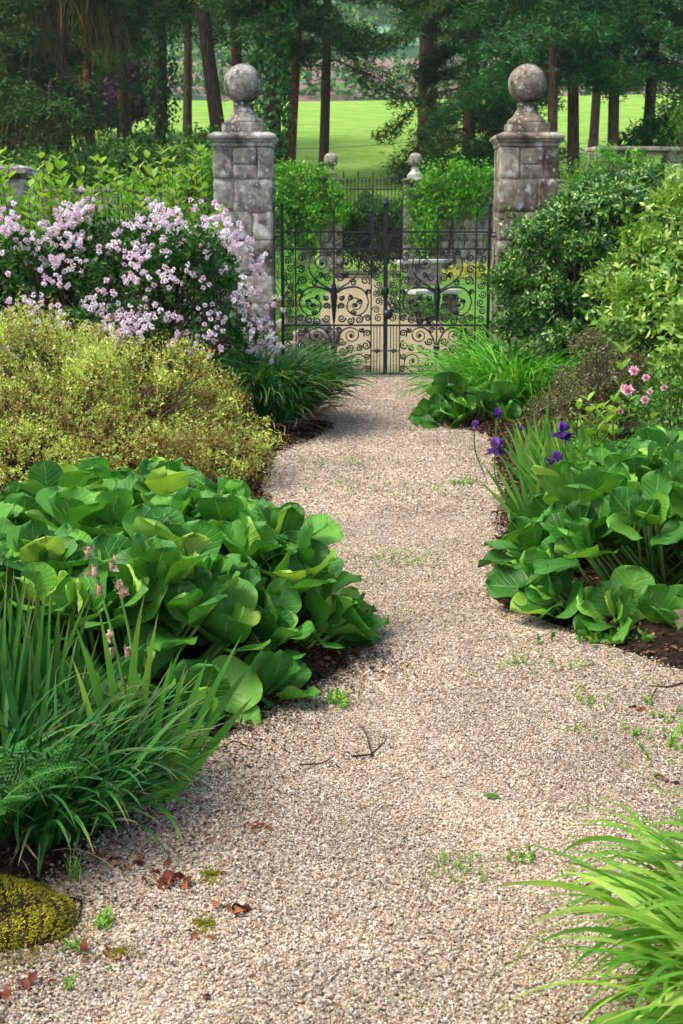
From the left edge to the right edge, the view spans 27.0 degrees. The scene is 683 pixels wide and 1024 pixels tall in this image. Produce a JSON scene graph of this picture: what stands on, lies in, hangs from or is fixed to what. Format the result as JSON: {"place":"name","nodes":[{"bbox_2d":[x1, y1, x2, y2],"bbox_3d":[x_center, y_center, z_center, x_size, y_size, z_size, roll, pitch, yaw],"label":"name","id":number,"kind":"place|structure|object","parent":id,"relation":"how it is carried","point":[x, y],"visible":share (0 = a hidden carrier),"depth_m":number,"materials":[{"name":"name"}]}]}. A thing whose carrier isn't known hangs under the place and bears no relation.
{"place":"outdoors","nodes":[
{"label":"outdoors","id":0,"kind":"place"},
{"bbox_2d":[126,144,213,231],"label":"leafy bush","id":1,"kind":"object","parent":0,"point":[208,165],"visible":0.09,"depth_m":14.45,"materials":[{"name":"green plant"}]},
{"bbox_2d":[0,375,682,1023],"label":"gravel path","id":2,"kind":"structure","parent":0,"point":[390,869],"depth_m":3.75,"materials":[{"name":"gravel"}]},
{"bbox_2d":[0,971,55,998],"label":"dead leaf","id":3,"kind":"object","parent":2,"relation":"on","point":[7,993],"visible":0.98,"depth_m":2.99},
{"bbox_2d":[59,936,88,952],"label":"weed","id":4,"kind":"object","parent":2,"relation":"on","point":[72,944],"visible":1,"depth_m":3.14,"materials":[{"name":"green plant"}]},
{"bbox_2d":[65,849,84,881],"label":"weed","id":5,"kind":"object","parent":2,"relation":"on","point":[75,871],"visible":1,"depth_m":3.47,"materials":[{"name":"green plant"}]},
{"bbox_2d":[94,905,113,929],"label":"weed","id":6,"kind":"object","parent":2,"relation":"on","point":[103,919],"visible":1,"depth_m":3.25,"materials":[{"name":"green plant"}]},
{"bbox_2d":[80,936,128,959],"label":"dead leaf","id":7,"kind":"object","parent":2,"relation":"on","point":[83,945],"visible":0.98,"depth_m":3.12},
{"bbox_2d":[87,944,144,960],"bbox_3d":[-0.495,0.967,3.126,0.129,0.016,0.059,-4,12,-18],"label":"moss cushion","id":8,"kind":"object","parent":2,"relation":"on","point":[122,950],"visible":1,"depth_m":3.12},
{"bbox_2d":[92,850,142,868],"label":"dead leaf","id":9,"kind":"object","parent":2,"relation":"on","point":[112,858],"visible":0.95,"depth_m":3.58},
{"bbox_2d":[133,859,171,872],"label":"dead leaf","id":10,"kind":"object","parent":2,"relation":"on","point":[139,862],"visible":0.97,"depth_m":3.56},
{"bbox_2d":[143,870,190,891],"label":"dead leaf","id":11,"kind":"object","parent":2,"relation":"on","point":[165,879],"visible":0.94,"depth_m":3.45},
{"bbox_2d":[189,909,219,939],"bbox_3d":[-0.317,0.941,3.251,0.064,0.016,0.143,-3,12,-16],"label":"moss cushion","id":12,"kind":"object","parent":2,"relation":"on","point":[209,922],"visible":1,"depth_m":3.25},
{"bbox_2d":[197,863,223,885],"bbox_3d":[-0.320,0.889,3.504,0.069,0.016,0.128,0,12,0],"label":"moss cushion","id":13,"kind":"object","parent":2,"relation":"on","point":[205,873],"visible":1,"depth_m":3.49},
{"bbox_2d":[212,900,251,916],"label":"dead leaf","id":14,"kind":"object","parent":2,"relation":"on","point":[239,908],"visible":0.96,"depth_m":3.31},
{"bbox_2d":[0,409,682,1023],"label":"leaf litter","id":15,"kind":"object","parent":2,"relation":"on","point":[318,425],"visible":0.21,"depth_m":4.85,"materials":[{"name":"plant"}]},
{"bbox_2d":[324,686,360,710],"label":"weed","id":16,"kind":"object","parent":2,"relation":"on","point":[331,697],"visible":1,"depth_m":4.73,"materials":[{"name":"green plant"}]},
{"bbox_2d":[351,724,386,757],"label":"twig","id":17,"kind":"object","parent":2,"relation":"on","point":[371,753],"visible":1,"depth_m":4.27,"materials":[{"name":"wood"}]},
{"bbox_2d":[354,543,444,566],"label":"weed","id":18,"kind":"object","parent":2,"relation":"on","point":[400,554],"visible":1,"depth_m":6.73,"materials":[{"name":"green plant"}]},
{"bbox_2d":[208,401,595,920],"bbox_3d":[0.418,-0.049,8.025,1.547,0.019,9.703,0,12,0],"label":"path moss","id":19,"kind":"object","parent":2,"relation":"on","point":[437,676],"visible":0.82,"depth_m":5.06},
{"bbox_2d":[412,848,515,887],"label":"weed","id":20,"kind":"object","parent":2,"relation":"on","point":[469,861],"visible":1,"depth_m":3.52,"materials":[{"name":"green plant"}]},
{"bbox_2d":[492,846,535,863],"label":"weed","id":21,"kind":"object","parent":2,"relation":"on","point":[520,855],"visible":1,"depth_m":3.56,"materials":[{"name":"green plant"}]},
{"bbox_2d":[497,646,628,671],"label":"weed","id":22,"kind":"object","parent":2,"relation":"on","point":[523,659],"visible":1,"depth_m":5.13,"materials":[{"name":"green plant"}]},
{"bbox_2d":[535,623,650,644],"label":"weed","id":23,"kind":"object","parent":2,"relation":"on","point":[579,639],"visible":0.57,"depth_m":5.41,"materials":[{"name":"green plant"}]},
{"bbox_2d":[573,685,612,714],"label":"weed","id":24,"kind":"object","parent":2,"relation":"on","point":[590,700],"visible":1,"depth_m":4.73,"materials":[{"name":"green plant"}]},
{"bbox_2d":[622,696,682,778],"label":"weed","id":25,"kind":"object","parent":2,"relation":"on","point":[673,741],"visible":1,"depth_m":4.43,"materials":[{"name":"green plant"}]},
{"bbox_2d":[0,374,682,884],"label":"ground","id":26,"kind":"structure","parent":0,"point":[668,634],"depth_m":5.29,"materials":[{"name":"soil"}]},
{"bbox_2d":[0,165,42,373],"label":"wall pier","id":27,"kind":"structure","parent":26,"relation":"on","point":[21,174],"depth_m":13.77,"materials":[{"name":"stone"}]},
{"bbox_2d":[0,741,80,833],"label":"fern","id":28,"kind":"object","parent":26,"relation":"on","point":[5,799],"visible":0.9,"depth_m":3.50,"materials":[{"name":"plant"}]},
{"bbox_2d":[0,557,98,770],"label":"iris clump","id":29,"kind":"object","parent":26,"relation":"on","point":[28,655],"visible":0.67,"depth_m":4.07,"materials":[{"name":"plant"}]},
{"bbox_2d":[0,149,99,307],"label":"leafy shrub","id":30,"kind":"object","parent":26,"relation":"on","point":[36,181],"visible":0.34,"depth_m":11.36,"materials":[{"name":"green plant"}]},
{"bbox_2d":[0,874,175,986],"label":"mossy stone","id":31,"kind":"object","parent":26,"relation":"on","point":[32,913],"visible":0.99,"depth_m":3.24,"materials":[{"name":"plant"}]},
{"bbox_2d":[0,634,234,878],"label":"strap leaf clump","id":32,"kind":"object","parent":26,"relation":"on","point":[93,760],"visible":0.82,"depth_m":3.73,"materials":[{"name":"plant"}]},
{"bbox_2d":[28,218,215,372],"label":"garden wall","id":33,"kind":"structure","parent":26,"relation":"on","point":[58,300],"depth_m":14.23,"materials":[{"name":"stone"}]},
{"bbox_2d":[0,185,285,415],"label":"flowering shrub","id":34,"kind":"object","parent":26,"relation":"on","point":[160,258],"visible":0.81,"depth_m":10.75,"materials":[{"name":"green plant"}]},
{"bbox_2d":[0,284,289,494],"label":"golden shrub","id":35,"kind":"object","parent":26,"relation":"on","point":[75,447],"visible":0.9,"depth_m":8.43,"materials":[{"name":"yellow plant"}]},
{"bbox_2d":[59,544,255,801],"bbox_3d":[-0.514,0.448,3.932,0.540,0.691,0.176,2,12,9],"label":"iris clump","id":36,"kind":"object","parent":26,"relation":"on","point":[110,653],"visible":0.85,"depth_m":3.95,"materials":[{"name":"plant"}]},
{"bbox_2d":[85,143,231,312],"bbox_3d":[-1.498,-2.362,11.817,1.211,1.408,1.171,0,12,0],"label":"leafy shrub","id":37,"kind":"object","parent":26,"relation":"on","point":[171,194],"visible":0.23,"depth_m":11.65,"materials":[{"name":"green plant"}]},
{"bbox_2d":[0,456,388,741],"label":"bergenia clump","id":38,"kind":"object","parent":26,"relation":"on","point":[225,562],"visible":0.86,"depth_m":4.90,"materials":[{"name":"green plant"}]},
{"bbox_2d":[169,376,257,426],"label":"foliage plant","id":39,"kind":"object","parent":26,"relation":"on","point":[216,410],"visible":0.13,"depth_m":10.45,"materials":[{"name":"green plant"}]},
{"bbox_2d":[207,64,278,355],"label":"gate pillar","id":40,"kind":"structure","parent":26,"relation":"on","point":[244,142],"depth_m":13.68,"materials":[{"name":"stone"}]},
{"bbox_2d":[149,338,385,433],"bbox_3d":[-0.603,-0.977,10.957,1.904,0.743,2.370,0,12,0],"label":"daylily clump","id":41,"kind":"object","parent":26,"relation":"on","point":[293,389],"visible":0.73,"depth_m":10.47,"materials":[{"name":"plant"}]},
{"bbox_2d":[273,201,275,361],"bbox_3d":[-0.701,-2.205,14.148,0.099,1.750,0.048,0,12,0],"label":"gate post","id":42,"kind":"object","parent":26,"relation":"on","point":[274,267],"visible":0.28,"depth_m":14.07,"materials":[{"name":"metal"}]},
{"bbox_2d":[275,202,383,374],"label":"iron gate","id":43,"kind":"structure","parent":42,"relation":"attached to","point":[333,290],"depth_m":14.15,"materials":[{"name":"metal"}]},
{"bbox_2d":[408,370,528,428],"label":"bergenia clump","id":44,"kind":"object","parent":26,"relation":"on","point":[457,399],"visible":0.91,"depth_m":10.92,"materials":[{"name":"green plant"}]},
{"bbox_2d":[427,325,557,369],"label":"daylily clump","id":45,"kind":"object","parent":26,"relation":"on","point":[493,344],"visible":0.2,"depth_m":13.05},
{"bbox_2d":[382,332,640,415],"bbox_3d":[1.427,-1.135,11.893,2.308,0.666,2.579,0,12,0],"label":"daylily clump","id":46,"kind":"object","parent":26,"relation":"on","point":[528,380],"visible":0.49,"depth_m":11.64,"materials":[{"name":"plant"}]},
{"bbox_2d":[489,64,564,359],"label":"gate pillar","id":47,"kind":"structure","parent":26,"relation":"on","point":[526,143],"depth_m":13.65,"materials":[{"name":"grey stone"}]},
{"bbox_2d":[470,396,612,516],"bbox_3d":[1.115,-0.327,8.098,0.882,0.511,2.119,2,12,10],"label":"iris clump","id":48,"kind":"object","parent":26,"relation":"on","point":[546,447],"visible":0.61,"depth_m":8.01,"materials":[{"name":"green plant"}]},
{"bbox_2d":[478,423,682,643],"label":"bergenia clump","id":49,"kind":"object","parent":26,"relation":"on","point":[615,510],"visible":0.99,"depth_m":5.67,"materials":[{"name":"green plant"}]},
{"bbox_2d":[478,156,682,388],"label":"evergreen shrub","id":50,"kind":"object","parent":26,"relation":"on","point":[597,203],"visible":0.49,"depth_m":12.07,"materials":[{"name":"green plant"}]},
{"bbox_2d":[487,759,682,1023],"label":"lime grass clump","id":51,"kind":"object","parent":26,"relation":"on","point":[661,891],"visible":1,"depth_m":2.79,"materials":[{"name":"plant"}]},
{"bbox_2d":[514,324,664,446],"bbox_3d":[1.757,-0.834,9.682,0.771,0.899,1.412,11,16,43],"label":"dusky shrub","id":52,"kind":"object","parent":26,"relation":"on","point":[595,379],"visible":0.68,"depth_m":9.54,"materials":[{"name":"brown plant"}]},
{"bbox_2d":[527,424,682,495],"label":"foliage plant","id":53,"kind":"object","parent":26,"relation":"on","point":[588,457],"visible":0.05,"depth_m":7.63,"materials":[{"name":"green plant"}]},
{"bbox_2d":[566,341,660,460],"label":"lime leaf plant","id":54,"kind":"object","parent":26,"relation":"on","point":[615,430],"visible":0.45,"depth_m":8.25,"materials":[{"name":"plant"}]},
{"bbox_2d":[586,617,651,641],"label":"weed","id":55,"kind":"object","parent":26,"relation":"on","point":[592,634],"visible":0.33,"depth_m":5.40,"materials":[{"name":"green plant"}]},
{"bbox_2d":[575,161,682,424],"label":"laurel shrub","id":56,"kind":"object","parent":26,"relation":"on","point":[643,267],"visible":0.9,"depth_m":10.21,"materials":[{"name":"green plant"}]},
{"bbox_2d":[617,364,682,436],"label":"rose bush","id":57,"kind":"object","parent":26,"relation":"on","point":[661,407],"visible":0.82,"depth_m":8.83,"materials":[{"name":"green plant"}]},
{"bbox_2d":[670,609,682,628],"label":"edging stone","id":58,"kind":"object","parent":26,"relation":"on","point":[679,612],"visible":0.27,"depth_m":5.38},
{"bbox_2d":[18,94,681,270],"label":"meadow","id":59,"kind":"structure","parent":0,"point":[354,123],"depth_m":81.19,"materials":[{"name":"plant"}]},
{"bbox_2d":[0,137,127,188],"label":"broadleaf tree","id":60,"kind":"object","parent":59,"relation":"on","point":[71,158],"visible":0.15,"depth_m":41.48,"materials":[{"name":"green plant"}]},
{"bbox_2d":[0,0,132,153],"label":"conifer tree","id":61,"kind":"object","parent":59,"relation":"on","point":[84,65],"visible":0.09,"depth_m":47.79,"materials":[{"name":"green plant"}]},
{"bbox_2d":[82,9,94,151],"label":"pine tree","id":62,"kind":"object","parent":59,"relation":"on","point":[89,74],"visible":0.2,"depth_m":52.68,"materials":[{"name":"red plant"}]},
{"bbox_2d":[4,0,173,129],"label":"conifer tree","id":63,"kind":"object","parent":59,"relation":"on","point":[135,89],"visible":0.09,"depth_m":59.54,"materials":[{"name":"green plant"}]},
{"bbox_2d":[0,0,193,155],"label":"conifer tree","id":64,"kind":"object","parent":59,"relation":"on","point":[53,112],"visible":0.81,"depth_m":43.41,"materials":[{"name":"green plant"}]},
{"bbox_2d":[68,16,177,137],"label":"copper beech","id":65,"kind":"object","parent":59,"relation":"on","point":[138,110],"visible":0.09,"depth_m":71.39,"materials":[{"name":"brown plant"}]},
{"bbox_2d":[45,129,212,188],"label":"broadleaf tree","id":66,"kind":"object","parent":59,"relation":"on","point":[116,155],"visible":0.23,"depth_m":41.64,"materials":[{"name":"green plant"}]},
{"bbox_2d":[65,0,230,142],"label":"conifer tree","id":67,"kind":"object","parent":59,"relation":"on","point":[124,97],"visible":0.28,"depth_m":63.64,"materials":[{"name":"green plant"}]},
{"bbox_2d":[97,0,232,151],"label":"ivy tree","id":68,"kind":"object","parent":59,"relation":"on","point":[160,115],"visible":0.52,"depth_m":51.61,"materials":[{"name":"green plant"}]},
{"bbox_2d":[102,0,253,143],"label":"conifer tree","id":69,"kind":"object","parent":59,"relation":"on","point":[187,84],"visible":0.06,"depth_m":69.07,"materials":[{"name":"brown plant"}]},
{"bbox_2d":[152,117,224,178],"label":"broadleaf tree","id":70,"kind":"object","parent":59,"relation":"on","point":[199,137],"visible":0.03,"depth_m":43.16,"materials":[{"name":"green plant"}]},
{"bbox_2d":[196,0,223,131],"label":"pine tree","id":71,"kind":"object","parent":59,"relation":"on","point":[213,96],"visible":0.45,"depth_m":45.89,"materials":[{"name":"brown plant"}]},
{"bbox_2d":[231,3,241,108],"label":"pine tree","id":72,"kind":"object","parent":59,"relation":"on","point":[235,61],"visible":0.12,"depth_m":55.37,"materials":[{"name":"red plant"}]},
{"bbox_2d":[189,0,367,188],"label":"ivy tree","id":73,"kind":"object","parent":59,"relation":"on","point":[271,25],"visible":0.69,"depth_m":43.94,"materials":[{"name":"green plant"}]},
{"bbox_2d":[242,0,392,188],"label":"pine tree","id":74,"kind":"object","parent":59,"relation":"on","point":[294,103],"visible":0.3,"depth_m":47.84,"materials":[{"name":"green plant"}]},
{"bbox_2d":[218,0,461,178],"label":"conifer tree","id":75,"kind":"object","parent":59,"relation":"on","point":[326,75],"visible":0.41,"depth_m":58.00,"materials":[{"name":"green plant"}]},
{"bbox_2d":[389,0,502,164],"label":"pine tree","id":76,"kind":"object","parent":59,"relation":"on","point":[425,47],"visible":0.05,"depth_m":63.01,"materials":[{"name":"brown plant"}]},
{"bbox_2d":[368,0,567,187],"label":"spruce tree","id":77,"kind":"object","parent":59,"relation":"on","point":[440,10],"visible":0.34,"depth_m":55.38,"materials":[{"name":"green plant"}]},
{"bbox_2d":[433,0,584,192],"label":"spruce tree","id":78,"kind":"object","parent":59,"relation":"on","point":[501,112],"visible":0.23,"depth_m":52.23,"materials":[{"name":"green plant"}]},
{"bbox_2d":[420,0,682,136],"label":"spruce tree","id":79,"kind":"object","parent":59,"relation":"on","point":[579,22],"visible":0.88,"depth_m":45.09,"materials":[{"name":"green plant"}]},
{"bbox_2d":[441,0,682,178],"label":"spruce tree","id":80,"kind":"object","parent":59,"relation":"on","point":[573,124],"visible":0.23,"depth_m":49.85,"materials":[{"name":"green plant"}]},
{"bbox_2d":[498,0,682,145],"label":"spruce tree","id":81,"kind":"object","parent":59,"relation":"on","point":[665,74],"visible":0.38,"depth_m":47.49,"materials":[{"name":"green plant"}]},
{"bbox_2d":[517,0,679,146],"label":"spruce tree","id":82,"kind":"object","parent":59,"relation":"on","point":[594,126],"visible":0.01,"depth_m":67.47,"materials":[{"name":"brown plant"}]},
{"bbox_2d":[559,0,682,145],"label":"spruce tree","id":83,"kind":"object","parent":59,"relation":"on","point":[649,86],"visible":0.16,"depth_m":51.85,"materials":[{"name":"green plant"}]},
{"bbox_2d":[604,0,682,146],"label":"spruce tree","id":84,"kind":"object","parent":59,"relation":"on","point":[651,129],"visible":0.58,"depth_m":49.12,"materials":[{"name":"green plant"}]},
{"bbox_2d":[215,275,554,358],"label":"lawn","id":85,"kind":"structure","parent":0,"point":[464,294],"depth_m":27.84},
{"bbox_2d":[26,189,314,277],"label":"garden wall","id":86,"kind":"structure","parent":85,"relation":"on","point":[305,252],"depth_m":36.91,"materials":[{"name":"stone"}]},
{"bbox_2d":[276,292,332,352],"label":"foliage plant","id":87,"kind":"object","parent":85,"relation":"on","point":[278,329],"visible":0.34,"depth_m":17.85,"materials":[{"name":"green plant"}]},
{"bbox_2d":[275,249,339,306],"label":"round shrub","id":88,"kind":"object","parent":85,"relation":"on","point":[306,274],"visible":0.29,"depth_m":25.47,"materials":[{"name":"green plant"}]},
{"bbox_2d":[317,153,343,277],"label":"gate pillar","id":89,"kind":"structure","parent":85,"relation":"on","point":[332,158],"depth_m":37.01,"materials":[{"name":"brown stone"}]},
{"bbox_2d":[342,170,403,277],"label":"iron gate","id":90,"kind":"structure","parent":89,"relation":"attached to","point":[373,238],"depth_m":37.27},
{"bbox_2d":[401,153,427,273],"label":"gate pillar","id":91,"kind":"structure","parent":85,"relation":"on","point":[414,160],"depth_m":36.87,"materials":[{"name":"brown stone"}]},
{"bbox_2d":[394,259,461,320],"bbox_3d":[1.382,-3.488,22.325,0.982,0.931,0.556,-6,13,-28],"label":"garden bench","id":92,"kind":"object","parent":85,"relation":"on","point":[418,270],"visible":0.66,"depth_m":22.35,"materials":[{"name":"stone"}]},
{"bbox_2d":[396,154,493,277],"bbox_3d":[3.163,-7.672,36.776,3.534,3.242,1.363,0,12,0],"label":"shrub","id":93,"kind":"object","parent":85,"relation":"on","point":[447,196],"visible":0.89,"depth_m":36.53,"materials":[{"name":"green plant"}]},
{"bbox_2d":[442,261,491,283],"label":"yellow flowering plant","id":94,"kind":"object","parent":85,"relation":"on","point":[454,270],"visible":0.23,"depth_m":33.75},
{"bbox_2d":[445,312,490,345],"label":"foliage plant","id":95,"kind":"object","parent":85,"relation":"on","point":[478,330],"visible":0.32,"depth_m":18.71,"materials":[{"name":"green plant"}]},
{"bbox_2d":[428,179,577,277],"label":"garden wall","id":96,"kind":"structure","parent":85,"relation":"on","point":[470,223],"depth_m":37.06,"materials":[{"name":"stone"}]},
{"bbox_2d":[558,140,666,199],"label":"leafy bush","id":97,"kind":"object","parent":85,"relation":"on","point":[602,164],"visible":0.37,"depth_m":20.64,"materials":[{"name":"green plant"}]},
{"bbox_2d":[654,92,682,173],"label":"conifer bush","id":98,"kind":"object","parent":85,"relation":"on","point":[680,131],"visible":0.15,"depth_m":17.97,"materials":[{"name":"green plant"}]},
{"bbox_2d":[319,275,464,372],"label":"garden path","id":99,"kind":"structure","parent":0,"point":[377,332],"depth_m":20.06,"materials":[{"name":"gravel"}]},
{"bbox_2d":[293,328,318,351],"bbox_3d":[-0.417,-1.976,16.643,0.315,0.338,0.279,-5,13,-25],"label":"rock","id":100,"kind":"object","parent":99,"relation":"on","point":[305,337],"visible":0.28,"depth_m":16.52,"materials":[{"name":"stone"}]},
{"bbox_2d":[316,328,340,345],"bbox_3d":[-0.189,-2.191,17.931,0.354,0.242,0.290,0,12,0],"label":"rock","id":101,"kind":"object","parent":99,"relation":"on","point":[324,334],"visible":0.22,"depth_m":17.80,"materials":[{"name":"stone"}]},
{"bbox_2d":[344,186,401,272],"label":"hedge","id":102,"kind":"object","parent":99,"relation":"on","point":[395,202],"visible":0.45,"depth_m":38.55,"materials":[{"name":"green plant"}]},
{"bbox_2d":[372,272,422,311],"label":"round shrub","id":103,"kind":"object","parent":99,"relation":"on","point":[380,277],"visible":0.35,"depth_m":23.89,"materials":[{"name":"green plant"}]},
{"bbox_2d":[392,292,455,326],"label":"round shrub","id":104,"kind":"object","parent":99,"relation":"on","point":[426,312],"visible":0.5,"depth_m":21.02,"materials":[{"name":"green plant"}]},
{"bbox_2d":[148,2,682,101],"bbox_3d":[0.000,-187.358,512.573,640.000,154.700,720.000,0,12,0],"label":"hill","id":105,"kind":"structure","parent":0,"point":[412,53],"depth_m":279.85,"materials":[{"name":"plant"}]},
{"bbox_2d":[45,0,682,100],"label":"distant woods","id":106,"kind":"object","parent":105,"relation":"on","point":[363,13],"visible":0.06,"depth_m":267.12,"materials":[{"name":"green plant"}]},
{"bbox_2d":[585,146,682,179],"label":"rubble wall","id":107,"kind":"structure","parent":0,"point":[662,152],"depth_m":21.28,"materials":[{"name":"stone"}]},
{"bbox_3d":[1.571,-2.205,14.148,0.099,1.750,0.048,0,12,0],"label":"gate post","id":108,"kind":"object","parent":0,"visible":0},
{"bbox_2d":[381,197,495,374],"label":"iron gate","id":109,"kind":"structure","parent":108,"relation":"attached to","point":[389,314],"depth_m":14.14,"materials":[{"name":"metal"}]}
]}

